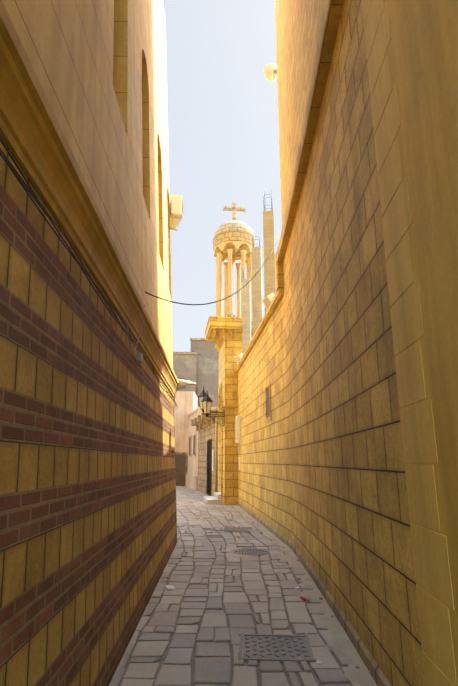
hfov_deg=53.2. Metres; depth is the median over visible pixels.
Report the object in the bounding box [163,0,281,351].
sky
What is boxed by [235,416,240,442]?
wall sign
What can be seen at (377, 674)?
wall skirting
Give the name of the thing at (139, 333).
loose grey cable
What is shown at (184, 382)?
roof
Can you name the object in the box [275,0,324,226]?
building
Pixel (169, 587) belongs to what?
street litter
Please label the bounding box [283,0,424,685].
stone wall
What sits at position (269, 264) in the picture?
concrete column
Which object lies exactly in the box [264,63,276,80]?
satellite dish
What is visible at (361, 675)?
sand drifts
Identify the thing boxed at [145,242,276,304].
overhead wire
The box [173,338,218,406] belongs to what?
tall ruined building
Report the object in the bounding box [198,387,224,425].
wall lantern bracket
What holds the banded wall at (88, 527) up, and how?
on the ground surface
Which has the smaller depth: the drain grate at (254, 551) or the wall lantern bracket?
the drain grate at (254, 551)
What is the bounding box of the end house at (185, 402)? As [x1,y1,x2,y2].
[174,391,196,485]
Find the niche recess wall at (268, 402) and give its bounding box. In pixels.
[265,383,271,422]
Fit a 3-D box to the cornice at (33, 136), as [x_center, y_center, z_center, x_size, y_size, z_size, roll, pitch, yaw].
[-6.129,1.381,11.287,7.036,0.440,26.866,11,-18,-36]
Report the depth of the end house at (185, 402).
29.67 m
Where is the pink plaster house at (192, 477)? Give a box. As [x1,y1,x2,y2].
[186,407,217,489]
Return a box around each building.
[2,0,172,367]
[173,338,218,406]
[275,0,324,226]
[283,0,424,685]
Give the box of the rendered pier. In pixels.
[361,0,457,685]
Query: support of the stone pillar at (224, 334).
on the ground surface
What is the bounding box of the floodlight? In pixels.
[262,293,274,308]
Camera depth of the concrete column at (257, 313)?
14.41 m
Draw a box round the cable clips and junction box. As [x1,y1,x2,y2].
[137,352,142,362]
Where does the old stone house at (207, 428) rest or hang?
on the ground surface
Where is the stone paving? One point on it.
(212, 664)
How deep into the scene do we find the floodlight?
10.55 m
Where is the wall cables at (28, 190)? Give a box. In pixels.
[0,138,176,408]
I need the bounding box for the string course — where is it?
[277,0,343,261]
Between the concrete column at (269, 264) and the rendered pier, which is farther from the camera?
the concrete column at (269, 264)
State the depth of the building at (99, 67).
4.64 m
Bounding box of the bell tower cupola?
[213,202,255,317]
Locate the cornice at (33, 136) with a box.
[0,0,178,399]
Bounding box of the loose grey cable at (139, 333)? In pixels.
[126,305,144,350]
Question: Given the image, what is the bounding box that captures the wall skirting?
[237,502,390,685]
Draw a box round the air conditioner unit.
[169,194,182,230]
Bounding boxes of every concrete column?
[242,264,250,352]
[252,235,262,334]
[263,189,275,312]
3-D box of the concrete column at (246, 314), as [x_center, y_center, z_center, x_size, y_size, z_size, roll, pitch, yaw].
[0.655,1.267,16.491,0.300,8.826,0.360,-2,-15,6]
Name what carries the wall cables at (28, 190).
on the banded wall at (88, 527)
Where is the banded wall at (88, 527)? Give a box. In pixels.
[0,135,176,685]
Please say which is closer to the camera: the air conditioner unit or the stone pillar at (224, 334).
the air conditioner unit
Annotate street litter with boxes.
[164,506,370,673]
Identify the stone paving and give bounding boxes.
[109,486,362,685]
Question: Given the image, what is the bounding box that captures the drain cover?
[238,633,316,663]
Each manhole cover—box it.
[223,526,251,531]
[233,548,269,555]
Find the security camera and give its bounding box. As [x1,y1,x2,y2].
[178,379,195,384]
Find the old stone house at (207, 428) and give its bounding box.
[191,408,217,495]
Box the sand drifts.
[112,496,376,685]
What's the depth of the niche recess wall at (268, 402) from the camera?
10.71 m
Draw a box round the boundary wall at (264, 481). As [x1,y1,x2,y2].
[235,252,291,541]
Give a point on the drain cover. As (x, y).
(280, 648)
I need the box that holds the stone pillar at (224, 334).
[204,316,252,504]

